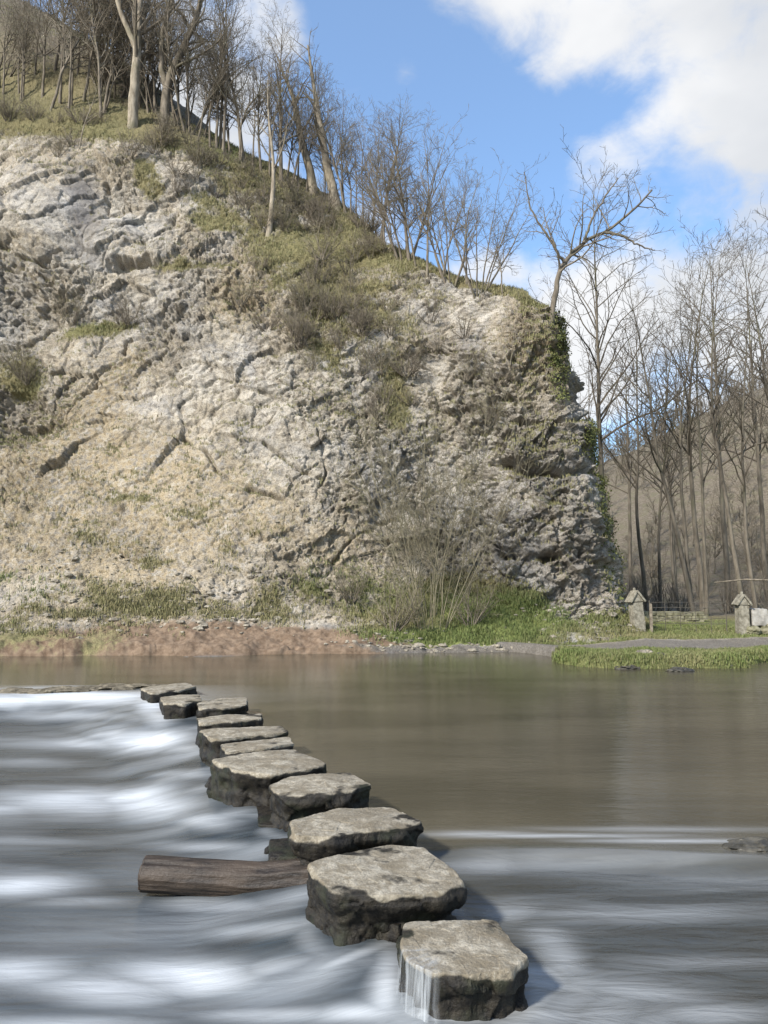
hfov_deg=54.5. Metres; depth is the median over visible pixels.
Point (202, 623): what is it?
rubble
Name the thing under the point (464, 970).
stepping stone
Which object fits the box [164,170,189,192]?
bare shrub
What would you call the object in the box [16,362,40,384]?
bare shrub
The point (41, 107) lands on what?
bare shrub
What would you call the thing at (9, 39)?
bare tree
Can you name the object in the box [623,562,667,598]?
bare thicket bush
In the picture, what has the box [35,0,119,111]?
bare tree
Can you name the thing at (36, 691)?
weir rock
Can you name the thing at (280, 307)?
bare shrub
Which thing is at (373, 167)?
bare tree
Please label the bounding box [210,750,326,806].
stepping stone
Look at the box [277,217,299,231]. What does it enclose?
bare shrub
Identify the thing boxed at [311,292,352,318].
bare shrub
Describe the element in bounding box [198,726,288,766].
stepping stone
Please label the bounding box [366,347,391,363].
bare shrub
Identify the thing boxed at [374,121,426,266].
bare tree
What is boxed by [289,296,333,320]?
bare shrub
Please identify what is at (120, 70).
bare tree
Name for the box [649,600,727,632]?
field gate
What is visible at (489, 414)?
bare shrub
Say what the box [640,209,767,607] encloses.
tall alder
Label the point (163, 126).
bare shrub
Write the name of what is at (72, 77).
bare tree
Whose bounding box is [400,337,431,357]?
bare shrub
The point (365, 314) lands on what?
bare shrub
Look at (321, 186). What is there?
bare shrub
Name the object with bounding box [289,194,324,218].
bare shrub
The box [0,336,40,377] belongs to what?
bare shrub
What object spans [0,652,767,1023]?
river water
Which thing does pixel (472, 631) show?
turf grass
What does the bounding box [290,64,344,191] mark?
bare tree
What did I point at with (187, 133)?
bare shrub
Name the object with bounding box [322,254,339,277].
bare shrub
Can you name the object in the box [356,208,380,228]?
bare shrub
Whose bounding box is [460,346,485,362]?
bare shrub
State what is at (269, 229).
pale pole tree
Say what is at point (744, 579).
fallen tree
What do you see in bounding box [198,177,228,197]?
bare shrub
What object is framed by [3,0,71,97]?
bare tree
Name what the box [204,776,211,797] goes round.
propping rock
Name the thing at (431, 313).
bare shrub
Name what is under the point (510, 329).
pale sapling
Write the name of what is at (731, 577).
bare thicket bush
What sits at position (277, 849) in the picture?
propping rock
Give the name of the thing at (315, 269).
bare shrub
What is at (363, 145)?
bare tree
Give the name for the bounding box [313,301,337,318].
bare shrub
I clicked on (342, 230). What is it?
bare shrub
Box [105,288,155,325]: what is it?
bare shrub
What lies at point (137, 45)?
bare tree
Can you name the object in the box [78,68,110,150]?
pale sapling
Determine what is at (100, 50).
bare tree
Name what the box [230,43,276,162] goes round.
bare tree
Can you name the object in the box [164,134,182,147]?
bare shrub
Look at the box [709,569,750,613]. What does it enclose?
bare thicket bush
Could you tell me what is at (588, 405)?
tall alder
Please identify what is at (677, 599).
bare thicket bush
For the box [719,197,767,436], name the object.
tall alder
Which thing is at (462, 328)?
bare shrub
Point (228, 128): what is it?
bare tree
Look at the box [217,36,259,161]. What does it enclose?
bare tree
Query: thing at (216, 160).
bare shrub
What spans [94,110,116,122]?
bare shrub
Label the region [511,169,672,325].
bent tree
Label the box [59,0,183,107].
multi stem tree
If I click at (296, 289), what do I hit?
bare shrub
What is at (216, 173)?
bare shrub
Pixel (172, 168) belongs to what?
bare shrub
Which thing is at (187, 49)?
bare tree
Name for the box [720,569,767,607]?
bare thicket bush
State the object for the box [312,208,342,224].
bare shrub
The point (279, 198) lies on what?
bare shrub
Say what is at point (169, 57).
multi stem tree
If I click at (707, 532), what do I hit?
bare thicket bush
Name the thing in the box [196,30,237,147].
bare tree
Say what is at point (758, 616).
whitewashed block
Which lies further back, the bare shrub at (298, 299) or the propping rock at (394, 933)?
the bare shrub at (298, 299)
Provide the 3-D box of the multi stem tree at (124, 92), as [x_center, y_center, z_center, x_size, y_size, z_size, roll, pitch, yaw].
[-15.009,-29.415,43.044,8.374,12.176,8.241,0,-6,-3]
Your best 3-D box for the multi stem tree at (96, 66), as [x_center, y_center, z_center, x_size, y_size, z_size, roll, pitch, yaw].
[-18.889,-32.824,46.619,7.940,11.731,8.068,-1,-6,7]
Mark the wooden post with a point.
(651, 617)
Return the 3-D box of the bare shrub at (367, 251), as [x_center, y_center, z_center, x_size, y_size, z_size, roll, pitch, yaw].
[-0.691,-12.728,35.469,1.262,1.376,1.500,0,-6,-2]
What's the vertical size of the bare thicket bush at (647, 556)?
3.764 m
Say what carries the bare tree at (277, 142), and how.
on the cliff
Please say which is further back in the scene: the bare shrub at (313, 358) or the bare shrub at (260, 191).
the bare shrub at (260, 191)
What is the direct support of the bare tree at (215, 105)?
on the cliff
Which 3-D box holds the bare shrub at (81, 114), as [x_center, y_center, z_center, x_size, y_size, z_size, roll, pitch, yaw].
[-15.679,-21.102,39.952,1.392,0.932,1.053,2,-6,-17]
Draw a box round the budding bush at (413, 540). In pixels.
[310,352,563,628]
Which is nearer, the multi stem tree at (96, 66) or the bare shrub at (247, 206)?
the bare shrub at (247, 206)
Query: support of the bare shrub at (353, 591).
on the cliff
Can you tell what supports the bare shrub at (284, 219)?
on the cliff
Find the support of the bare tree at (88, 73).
on the cliff
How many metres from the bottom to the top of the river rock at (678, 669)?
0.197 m
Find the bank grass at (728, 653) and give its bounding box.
[492,618,767,668]
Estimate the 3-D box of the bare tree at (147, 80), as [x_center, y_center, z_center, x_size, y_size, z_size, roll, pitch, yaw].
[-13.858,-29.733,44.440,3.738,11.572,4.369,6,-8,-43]
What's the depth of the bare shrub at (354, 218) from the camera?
38.30 m
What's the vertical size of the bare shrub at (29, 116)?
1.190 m
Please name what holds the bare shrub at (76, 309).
on the cliff
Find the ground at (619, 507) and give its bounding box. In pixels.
[496,388,767,668]
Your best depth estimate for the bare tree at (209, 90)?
40.88 m
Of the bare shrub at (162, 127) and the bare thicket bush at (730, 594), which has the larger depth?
the bare thicket bush at (730, 594)
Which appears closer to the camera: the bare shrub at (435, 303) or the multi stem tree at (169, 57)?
the bare shrub at (435, 303)
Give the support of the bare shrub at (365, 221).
on the cliff
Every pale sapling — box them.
[51,278,68,326]
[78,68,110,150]
[394,264,416,313]
[499,288,529,365]
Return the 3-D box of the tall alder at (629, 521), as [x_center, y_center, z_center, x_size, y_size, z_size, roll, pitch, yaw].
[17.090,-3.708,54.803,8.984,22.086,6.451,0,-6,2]
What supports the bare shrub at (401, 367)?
on the cliff
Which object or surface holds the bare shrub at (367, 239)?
on the cliff
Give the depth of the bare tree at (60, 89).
41.65 m
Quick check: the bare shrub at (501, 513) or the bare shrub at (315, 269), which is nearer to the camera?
the bare shrub at (501, 513)
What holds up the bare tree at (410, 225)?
on the cliff
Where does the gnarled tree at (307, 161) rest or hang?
on the cliff
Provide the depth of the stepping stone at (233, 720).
9.73 m
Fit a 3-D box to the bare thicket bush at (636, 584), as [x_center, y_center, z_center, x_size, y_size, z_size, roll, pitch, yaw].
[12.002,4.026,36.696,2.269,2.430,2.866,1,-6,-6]
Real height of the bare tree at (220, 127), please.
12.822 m
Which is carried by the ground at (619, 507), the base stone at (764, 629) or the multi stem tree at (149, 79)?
the base stone at (764, 629)
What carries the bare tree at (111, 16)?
on the cliff
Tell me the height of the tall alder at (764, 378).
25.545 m
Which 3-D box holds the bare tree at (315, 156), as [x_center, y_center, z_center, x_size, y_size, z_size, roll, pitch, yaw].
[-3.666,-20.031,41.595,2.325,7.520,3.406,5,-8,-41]
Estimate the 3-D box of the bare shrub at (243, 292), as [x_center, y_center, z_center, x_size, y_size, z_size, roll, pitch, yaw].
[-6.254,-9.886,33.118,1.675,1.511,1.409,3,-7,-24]
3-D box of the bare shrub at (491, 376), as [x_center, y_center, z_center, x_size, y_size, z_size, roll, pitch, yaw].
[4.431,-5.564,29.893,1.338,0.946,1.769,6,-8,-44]
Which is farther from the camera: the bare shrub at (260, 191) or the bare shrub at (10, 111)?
the bare shrub at (10, 111)
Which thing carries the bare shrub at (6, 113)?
on the cliff
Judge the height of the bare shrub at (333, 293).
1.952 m
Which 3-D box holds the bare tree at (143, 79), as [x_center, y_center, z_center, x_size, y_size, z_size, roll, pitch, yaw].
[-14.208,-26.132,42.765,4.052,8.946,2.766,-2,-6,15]
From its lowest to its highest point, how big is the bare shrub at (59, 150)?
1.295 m
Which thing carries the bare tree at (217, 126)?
on the cliff
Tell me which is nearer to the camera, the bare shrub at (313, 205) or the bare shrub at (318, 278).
the bare shrub at (318, 278)
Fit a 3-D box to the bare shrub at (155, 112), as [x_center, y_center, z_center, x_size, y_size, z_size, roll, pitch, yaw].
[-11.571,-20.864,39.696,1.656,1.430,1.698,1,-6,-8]
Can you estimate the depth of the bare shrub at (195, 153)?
38.16 m
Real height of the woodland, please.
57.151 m
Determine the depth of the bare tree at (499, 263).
32.74 m
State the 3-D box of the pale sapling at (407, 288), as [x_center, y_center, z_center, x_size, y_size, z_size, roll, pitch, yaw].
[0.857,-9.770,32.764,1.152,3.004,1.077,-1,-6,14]
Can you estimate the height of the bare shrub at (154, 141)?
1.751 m
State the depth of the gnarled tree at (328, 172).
40.36 m
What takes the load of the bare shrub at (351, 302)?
on the cliff
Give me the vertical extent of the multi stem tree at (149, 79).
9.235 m
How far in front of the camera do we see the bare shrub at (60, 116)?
39.79 m
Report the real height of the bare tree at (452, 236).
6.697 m
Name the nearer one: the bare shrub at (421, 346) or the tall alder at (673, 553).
the bare shrub at (421, 346)
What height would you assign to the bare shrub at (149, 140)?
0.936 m
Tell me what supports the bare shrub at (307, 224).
on the cliff
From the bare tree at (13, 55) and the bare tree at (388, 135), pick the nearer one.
the bare tree at (388, 135)
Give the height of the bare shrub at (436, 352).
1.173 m
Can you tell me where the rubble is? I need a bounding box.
[1,466,638,652]
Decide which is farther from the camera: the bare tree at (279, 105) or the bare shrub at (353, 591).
the bare tree at (279, 105)
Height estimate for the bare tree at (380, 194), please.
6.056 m
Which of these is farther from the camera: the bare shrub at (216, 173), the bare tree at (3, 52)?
the bare tree at (3, 52)
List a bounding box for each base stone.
[746,626,761,634]
[758,624,767,634]
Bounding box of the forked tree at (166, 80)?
[152,0,225,130]
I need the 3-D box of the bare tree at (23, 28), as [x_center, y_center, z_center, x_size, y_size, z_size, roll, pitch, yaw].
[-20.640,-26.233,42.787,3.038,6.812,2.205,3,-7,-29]
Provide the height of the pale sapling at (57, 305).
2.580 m
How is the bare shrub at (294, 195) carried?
on the cliff
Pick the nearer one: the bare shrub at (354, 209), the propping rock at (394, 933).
the propping rock at (394, 933)
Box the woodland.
[595,357,767,595]
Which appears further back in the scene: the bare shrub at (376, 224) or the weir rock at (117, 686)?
the bare shrub at (376, 224)
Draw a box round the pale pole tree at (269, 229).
[232,41,303,236]
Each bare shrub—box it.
[0,82,24,121]
[0,94,22,118]
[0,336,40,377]
[6,358,42,384]
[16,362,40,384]
[18,365,39,385]
[19,90,44,121]
[19,95,45,119]
[39,133,69,156]
[44,284,91,323]
[46,109,66,122]
[49,135,71,148]
[55,126,89,145]
[60,97,99,123]
[77,107,105,125]
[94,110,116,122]
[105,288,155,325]
[110,311,134,324]
[114,125,151,158]
[138,123,176,154]
[141,127,159,143]
[144,110,190,146]
[144,115,175,139]
[154,105,178,131]
[160,155,195,174]
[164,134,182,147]
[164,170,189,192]
[176,124,202,145]
[177,173,190,188]
[179,133,216,164]
[183,145,216,166]
[184,161,204,178]
[193,143,219,158]
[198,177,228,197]
[202,143,232,163]
[209,163,225,181]
[216,148,238,160]
[222,178,258,202]
[224,273,256,306]
[228,161,260,187]
[231,147,260,168]
[234,191,257,208]
[241,204,279,226]
[246,254,272,269]
[247,156,261,175]
[248,312,287,330]
[249,185,270,197]
[251,189,276,205]
[255,200,286,223]
[256,166,289,199]
[268,294,292,318]
[273,199,301,227]
[274,193,304,216]
[274,304,313,342]
[275,173,300,189]
[276,175,308,210]
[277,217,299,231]
[279,302,302,333]
[280,313,326,345]
[281,184,304,206]
[283,169,314,195]
[283,270,326,310]
[284,275,312,306]
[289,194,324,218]
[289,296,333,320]
[290,287,309,312]
[291,345,324,369]
[292,189,324,215]
[294,217,315,229]
[297,244,334,282]
[297,268,321,288]
[298,191,329,218]
[299,193,330,227]
[299,321,318,336]
[300,215,321,232]
[300,216,345,260]
[304,166,339,203]
[305,191,343,211]
[306,279,335,307]
[311,202,341,227]
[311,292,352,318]
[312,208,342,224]
[312,276,357,318]
[313,267,335,281]
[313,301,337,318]
[316,219,344,236]
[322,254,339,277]
[324,320,359,348]
[327,560,373,603]
[329,284,373,307]
[330,288,368,313]
[332,249,365,276]
[336,265,361,292]
[341,198,373,217]
[341,299,377,325]
[341,306,372,332]
[342,225,373,259]
[345,200,376,230]
[349,299,383,336]
[352,345,376,375]
[354,232,378,244]
[354,307,376,323]
[355,389,398,419]
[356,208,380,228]
[356,334,388,358]
[357,229,380,258]
[357,345,392,374]
[358,209,375,230]
[359,224,387,242]
[360,572,425,630]
[362,205,387,236]
[363,213,385,234]
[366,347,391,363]
[367,302,406,335]
[369,233,401,253]
[369,377,394,399]
[371,292,404,309]
[384,350,429,376]
[388,348,426,375]
[389,326,427,360]
[395,385,425,404]
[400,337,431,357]
[415,301,441,323]
[421,290,440,309]
[425,328,449,355]
[445,313,473,337]
[446,577,504,625]
[451,350,481,381]
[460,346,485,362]
[468,391,505,423]
[473,398,503,421]
[477,360,519,385]
[482,494,514,521]
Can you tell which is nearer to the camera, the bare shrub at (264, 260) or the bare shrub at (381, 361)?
the bare shrub at (381, 361)
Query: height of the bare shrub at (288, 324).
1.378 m
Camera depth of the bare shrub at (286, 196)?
38.27 m
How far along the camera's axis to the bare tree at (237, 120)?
40.63 m
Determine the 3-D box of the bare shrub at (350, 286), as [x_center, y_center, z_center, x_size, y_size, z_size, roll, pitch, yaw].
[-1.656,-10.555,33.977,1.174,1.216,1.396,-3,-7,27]
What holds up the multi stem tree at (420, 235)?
on the cliff
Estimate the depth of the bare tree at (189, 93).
41.61 m
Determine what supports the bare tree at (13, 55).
on the cliff
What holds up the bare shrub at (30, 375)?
on the cliff
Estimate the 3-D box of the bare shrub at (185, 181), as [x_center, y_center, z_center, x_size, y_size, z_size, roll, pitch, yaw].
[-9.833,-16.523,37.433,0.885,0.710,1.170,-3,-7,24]
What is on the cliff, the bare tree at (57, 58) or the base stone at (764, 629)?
the bare tree at (57, 58)
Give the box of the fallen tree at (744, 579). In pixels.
[714,579,767,582]
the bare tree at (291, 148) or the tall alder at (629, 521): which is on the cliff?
the bare tree at (291, 148)
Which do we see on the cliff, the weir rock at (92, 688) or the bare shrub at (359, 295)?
the bare shrub at (359, 295)
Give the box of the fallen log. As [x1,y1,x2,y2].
[138,855,307,896]
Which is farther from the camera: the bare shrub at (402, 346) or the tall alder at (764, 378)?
the tall alder at (764, 378)
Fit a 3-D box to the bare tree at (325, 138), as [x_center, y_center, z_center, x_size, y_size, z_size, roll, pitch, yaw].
[-2.945,-20.182,39.533,4.564,10.076,3.116,5,-8,-38]
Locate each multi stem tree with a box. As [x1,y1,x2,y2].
[0,0,45,87]
[43,0,130,68]
[53,0,194,98]
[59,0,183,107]
[72,0,131,86]
[91,4,131,75]
[101,0,201,112]
[122,0,235,107]
[135,0,264,134]
[332,97,473,260]
[389,122,495,287]
[421,150,553,298]
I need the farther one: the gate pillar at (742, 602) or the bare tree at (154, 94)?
the bare tree at (154, 94)
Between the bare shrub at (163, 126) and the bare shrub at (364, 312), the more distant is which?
the bare shrub at (163, 126)
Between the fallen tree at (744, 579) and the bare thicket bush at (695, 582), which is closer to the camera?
the fallen tree at (744, 579)
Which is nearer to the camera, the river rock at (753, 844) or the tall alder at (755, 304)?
the river rock at (753, 844)
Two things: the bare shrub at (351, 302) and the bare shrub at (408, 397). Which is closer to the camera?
the bare shrub at (408, 397)
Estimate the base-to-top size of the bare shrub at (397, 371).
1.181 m
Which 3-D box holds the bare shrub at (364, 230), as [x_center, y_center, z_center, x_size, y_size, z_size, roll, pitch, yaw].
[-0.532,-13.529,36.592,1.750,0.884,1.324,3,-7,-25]
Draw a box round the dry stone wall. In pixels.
[644,611,707,621]
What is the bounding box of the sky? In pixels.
[27,0,767,463]
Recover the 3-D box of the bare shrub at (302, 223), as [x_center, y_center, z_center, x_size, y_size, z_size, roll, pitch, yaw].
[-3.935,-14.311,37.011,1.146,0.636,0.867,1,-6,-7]
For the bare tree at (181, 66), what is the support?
on the cliff
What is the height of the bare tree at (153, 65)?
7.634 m
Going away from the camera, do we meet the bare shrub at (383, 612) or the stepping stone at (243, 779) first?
the stepping stone at (243, 779)
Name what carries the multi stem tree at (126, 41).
on the cliff
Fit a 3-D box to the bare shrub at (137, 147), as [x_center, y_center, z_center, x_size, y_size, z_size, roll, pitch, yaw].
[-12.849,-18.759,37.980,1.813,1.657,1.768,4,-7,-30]
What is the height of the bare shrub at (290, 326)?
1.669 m
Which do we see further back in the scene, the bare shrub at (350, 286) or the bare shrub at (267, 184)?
the bare shrub at (267, 184)
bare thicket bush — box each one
[622,571,679,610]
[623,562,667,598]
[623,570,656,606]
[629,570,686,610]
[632,532,670,577]
[662,574,698,611]
[678,564,723,598]
[700,503,738,540]
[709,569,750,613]
[711,554,748,593]
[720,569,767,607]
[741,533,767,569]
[747,562,767,609]
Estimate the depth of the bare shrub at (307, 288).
32.78 m
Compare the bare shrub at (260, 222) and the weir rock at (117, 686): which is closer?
the weir rock at (117, 686)
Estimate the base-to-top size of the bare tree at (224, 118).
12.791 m
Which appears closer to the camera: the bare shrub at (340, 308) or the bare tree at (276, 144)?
the bare shrub at (340, 308)
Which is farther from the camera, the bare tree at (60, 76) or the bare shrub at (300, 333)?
the bare tree at (60, 76)
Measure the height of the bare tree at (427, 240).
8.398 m
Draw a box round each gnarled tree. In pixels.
[260,26,324,194]
[286,27,341,210]
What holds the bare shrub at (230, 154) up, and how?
on the cliff
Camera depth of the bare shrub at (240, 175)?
38.53 m
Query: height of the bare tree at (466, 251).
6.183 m
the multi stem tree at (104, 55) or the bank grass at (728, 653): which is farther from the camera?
the multi stem tree at (104, 55)
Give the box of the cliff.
[0,0,627,656]
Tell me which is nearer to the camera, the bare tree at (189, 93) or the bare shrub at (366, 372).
the bare shrub at (366, 372)
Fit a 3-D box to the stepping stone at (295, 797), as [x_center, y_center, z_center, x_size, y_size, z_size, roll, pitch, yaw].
[-0.577,2.912,6.519,0.888,1.075,0.759,3,-7,-24]
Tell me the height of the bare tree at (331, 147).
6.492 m
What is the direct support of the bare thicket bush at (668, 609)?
on the ground at (619, 507)
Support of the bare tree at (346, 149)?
on the cliff
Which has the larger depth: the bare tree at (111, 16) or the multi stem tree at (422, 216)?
the bare tree at (111, 16)
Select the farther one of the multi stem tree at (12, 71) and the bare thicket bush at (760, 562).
the bare thicket bush at (760, 562)
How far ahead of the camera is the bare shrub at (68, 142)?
38.56 m
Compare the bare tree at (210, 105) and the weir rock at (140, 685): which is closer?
the weir rock at (140, 685)
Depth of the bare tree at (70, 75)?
41.07 m
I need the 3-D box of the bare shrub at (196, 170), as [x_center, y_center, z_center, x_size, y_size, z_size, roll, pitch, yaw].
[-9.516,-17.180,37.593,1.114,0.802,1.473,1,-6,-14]
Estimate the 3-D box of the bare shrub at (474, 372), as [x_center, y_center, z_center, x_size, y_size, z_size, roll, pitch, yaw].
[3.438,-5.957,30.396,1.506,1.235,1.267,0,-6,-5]
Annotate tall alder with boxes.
[528,263,631,474]
[532,127,734,513]
[573,228,767,615]
[588,278,709,610]
[591,311,663,589]
[621,273,718,604]
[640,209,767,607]
[655,208,767,610]
[662,211,767,600]
[689,224,767,452]
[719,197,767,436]
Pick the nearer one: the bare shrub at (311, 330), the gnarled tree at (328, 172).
the bare shrub at (311, 330)
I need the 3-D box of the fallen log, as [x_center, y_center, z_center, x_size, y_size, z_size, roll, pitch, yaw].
[-1.000,2.592,5.337,1.494,0.331,0.281,0,-6,4]
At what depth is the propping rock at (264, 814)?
6.59 m
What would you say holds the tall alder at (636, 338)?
on the ground at (619, 507)
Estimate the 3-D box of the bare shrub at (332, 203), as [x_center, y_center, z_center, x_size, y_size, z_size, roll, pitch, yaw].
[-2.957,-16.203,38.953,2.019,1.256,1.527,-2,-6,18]
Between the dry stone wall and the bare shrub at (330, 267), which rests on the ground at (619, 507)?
the dry stone wall
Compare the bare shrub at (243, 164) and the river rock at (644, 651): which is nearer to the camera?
the river rock at (644, 651)
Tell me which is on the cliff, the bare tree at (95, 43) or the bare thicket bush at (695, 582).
the bare tree at (95, 43)
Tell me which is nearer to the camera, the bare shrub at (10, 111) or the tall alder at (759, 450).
the bare shrub at (10, 111)
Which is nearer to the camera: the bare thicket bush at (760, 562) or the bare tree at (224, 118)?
the bare tree at (224, 118)
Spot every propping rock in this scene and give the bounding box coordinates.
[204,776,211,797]
[256,806,274,827]
[264,838,296,860]
[382,923,401,942]
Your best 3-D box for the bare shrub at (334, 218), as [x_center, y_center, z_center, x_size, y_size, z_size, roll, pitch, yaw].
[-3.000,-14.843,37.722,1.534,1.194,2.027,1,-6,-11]
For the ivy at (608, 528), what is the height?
5.983 m
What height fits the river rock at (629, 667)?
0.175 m
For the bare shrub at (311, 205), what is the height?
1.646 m
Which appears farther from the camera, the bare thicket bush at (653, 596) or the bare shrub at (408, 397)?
the bare thicket bush at (653, 596)
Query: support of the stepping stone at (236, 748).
on the ground at (619, 507)
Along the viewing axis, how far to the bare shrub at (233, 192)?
37.57 m
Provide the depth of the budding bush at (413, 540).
26.14 m
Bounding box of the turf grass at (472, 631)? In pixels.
[0,3,655,645]
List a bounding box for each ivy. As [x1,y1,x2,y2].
[543,303,576,406]
[575,411,611,497]
[594,481,627,621]
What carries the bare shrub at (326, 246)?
on the cliff
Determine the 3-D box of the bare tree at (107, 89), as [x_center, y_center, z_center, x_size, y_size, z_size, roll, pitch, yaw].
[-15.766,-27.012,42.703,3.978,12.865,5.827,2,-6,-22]
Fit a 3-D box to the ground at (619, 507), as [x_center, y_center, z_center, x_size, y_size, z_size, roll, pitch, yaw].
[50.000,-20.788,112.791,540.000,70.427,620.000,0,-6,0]
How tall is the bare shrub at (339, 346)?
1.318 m
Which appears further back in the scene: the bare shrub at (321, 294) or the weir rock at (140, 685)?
the bare shrub at (321, 294)
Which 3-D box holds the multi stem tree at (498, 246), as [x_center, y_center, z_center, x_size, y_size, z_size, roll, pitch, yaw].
[4.858,-12.091,33.327,5.549,6.494,6.403,-2,-6,14]
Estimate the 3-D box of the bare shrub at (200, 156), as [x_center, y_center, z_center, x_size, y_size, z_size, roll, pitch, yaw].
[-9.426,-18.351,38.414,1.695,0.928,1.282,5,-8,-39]
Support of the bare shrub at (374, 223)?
on the cliff
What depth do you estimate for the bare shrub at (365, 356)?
31.31 m
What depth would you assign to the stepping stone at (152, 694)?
13.62 m
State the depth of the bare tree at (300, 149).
41.09 m
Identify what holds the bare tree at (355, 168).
on the cliff
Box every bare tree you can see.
[0,0,24,94]
[0,0,41,67]
[1,0,56,97]
[1,1,50,100]
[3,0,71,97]
[6,0,41,93]
[12,0,59,74]
[22,0,103,103]
[33,0,102,104]
[33,0,109,107]
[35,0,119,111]
[42,0,89,71]
[50,0,129,116]
[52,1,89,74]
[68,0,158,101]
[77,0,132,112]
[81,2,127,93]
[86,0,132,72]
[87,0,155,98]
[92,17,152,111]
[99,0,184,111]
[101,10,158,112]
[115,0,193,128]
[129,0,189,97]
[129,5,179,99]
[137,0,189,126]
[142,0,204,125]
[144,1,193,108]
[165,0,221,134]
[176,26,208,128]
[181,4,250,142]
[183,0,264,149]
[184,22,248,151]
[185,0,251,148]
[185,59,240,133]
[187,1,285,162]
[189,0,269,153]
[193,23,240,136]
[193,55,248,152]
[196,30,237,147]
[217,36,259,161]
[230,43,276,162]
[231,30,290,171]
[247,26,298,175]
[254,1,311,181]
[261,102,290,172]
[265,93,298,180]
[272,49,329,186]
[272,65,308,177]
[282,57,339,183]
[286,32,361,212]
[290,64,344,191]
[294,106,342,197]
[307,101,347,201]
[314,112,369,214]
[318,88,366,212]
[336,115,384,216]
[337,94,427,239]
[338,120,401,243]
[349,102,387,217]
[356,103,402,230]
[356,149,407,233]
[365,102,443,260]
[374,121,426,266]
[391,103,451,276]
[431,153,483,274]
[441,158,498,283]
[470,207,517,293]
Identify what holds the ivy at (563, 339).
attached to the cliff
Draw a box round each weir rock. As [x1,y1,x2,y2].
[0,687,32,693]
[17,689,63,693]
[42,686,89,692]
[77,686,109,690]
[96,683,143,689]
[132,683,166,688]
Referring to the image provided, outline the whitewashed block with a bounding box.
[749,608,767,625]
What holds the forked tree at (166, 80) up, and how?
on the cliff
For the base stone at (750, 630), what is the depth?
26.39 m
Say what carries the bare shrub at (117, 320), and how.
on the cliff
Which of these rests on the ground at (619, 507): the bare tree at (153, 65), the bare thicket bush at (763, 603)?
the bare thicket bush at (763, 603)
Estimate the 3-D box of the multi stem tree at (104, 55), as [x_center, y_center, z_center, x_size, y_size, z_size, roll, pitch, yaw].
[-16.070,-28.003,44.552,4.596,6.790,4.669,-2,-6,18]
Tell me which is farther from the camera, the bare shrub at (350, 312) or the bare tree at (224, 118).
the bare tree at (224, 118)
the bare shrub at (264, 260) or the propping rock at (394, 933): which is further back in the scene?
the bare shrub at (264, 260)
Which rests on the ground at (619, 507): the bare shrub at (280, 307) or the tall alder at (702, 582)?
the tall alder at (702, 582)
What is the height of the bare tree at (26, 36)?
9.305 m
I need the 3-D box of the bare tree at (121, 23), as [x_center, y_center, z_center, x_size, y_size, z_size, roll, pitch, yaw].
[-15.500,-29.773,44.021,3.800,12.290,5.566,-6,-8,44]
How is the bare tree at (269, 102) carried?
on the cliff
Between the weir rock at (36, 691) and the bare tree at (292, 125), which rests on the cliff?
the bare tree at (292, 125)
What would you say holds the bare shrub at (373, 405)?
on the cliff
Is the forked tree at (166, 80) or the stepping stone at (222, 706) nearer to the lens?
the stepping stone at (222, 706)
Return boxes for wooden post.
[649,604,652,631]
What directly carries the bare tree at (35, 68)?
on the cliff
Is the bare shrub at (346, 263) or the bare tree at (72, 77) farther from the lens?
the bare tree at (72, 77)
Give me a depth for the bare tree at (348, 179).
40.67 m
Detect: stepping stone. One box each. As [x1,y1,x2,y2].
[141,683,196,702]
[159,695,201,719]
[195,714,263,747]
[196,697,248,717]
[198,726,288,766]
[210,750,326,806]
[220,737,293,757]
[268,773,370,831]
[287,807,423,865]
[305,845,467,946]
[396,919,528,1021]
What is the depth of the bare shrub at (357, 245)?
35.45 m
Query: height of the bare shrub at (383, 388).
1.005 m
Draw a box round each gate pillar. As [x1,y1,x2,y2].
[625,588,645,631]
[731,592,752,634]
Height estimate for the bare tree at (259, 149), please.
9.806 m
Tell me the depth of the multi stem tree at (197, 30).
45.10 m
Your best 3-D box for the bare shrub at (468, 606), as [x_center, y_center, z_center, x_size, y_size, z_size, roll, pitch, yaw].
[3.136,3.113,25.882,1.887,1.762,2.244,-3,-7,30]
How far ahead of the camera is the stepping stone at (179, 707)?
11.74 m
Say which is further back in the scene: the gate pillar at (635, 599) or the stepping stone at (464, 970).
the gate pillar at (635, 599)
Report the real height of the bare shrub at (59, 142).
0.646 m
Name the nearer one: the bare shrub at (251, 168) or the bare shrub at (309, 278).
the bare shrub at (309, 278)
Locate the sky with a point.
(675, 92)
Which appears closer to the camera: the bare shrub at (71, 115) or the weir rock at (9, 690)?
the weir rock at (9, 690)
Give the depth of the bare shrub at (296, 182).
39.56 m
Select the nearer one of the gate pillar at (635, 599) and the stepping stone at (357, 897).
the stepping stone at (357, 897)
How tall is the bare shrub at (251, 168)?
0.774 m
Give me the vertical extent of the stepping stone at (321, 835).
1.066 m
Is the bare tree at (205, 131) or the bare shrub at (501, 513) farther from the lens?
the bare tree at (205, 131)
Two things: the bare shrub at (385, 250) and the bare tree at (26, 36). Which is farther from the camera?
the bare tree at (26, 36)
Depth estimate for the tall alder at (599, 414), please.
44.12 m
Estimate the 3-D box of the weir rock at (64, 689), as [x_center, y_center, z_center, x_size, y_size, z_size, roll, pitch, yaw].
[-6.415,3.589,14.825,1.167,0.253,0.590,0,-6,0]
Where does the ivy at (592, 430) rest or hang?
attached to the cliff
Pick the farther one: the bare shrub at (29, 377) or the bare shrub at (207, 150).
the bare shrub at (207, 150)
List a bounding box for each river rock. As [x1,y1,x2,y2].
[614,665,640,668]
[636,649,652,652]
[667,667,693,671]
[722,837,767,852]
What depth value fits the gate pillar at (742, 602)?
26.59 m
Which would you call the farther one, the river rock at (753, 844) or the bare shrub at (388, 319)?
the bare shrub at (388, 319)
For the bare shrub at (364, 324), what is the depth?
31.55 m
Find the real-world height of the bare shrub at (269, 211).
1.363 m

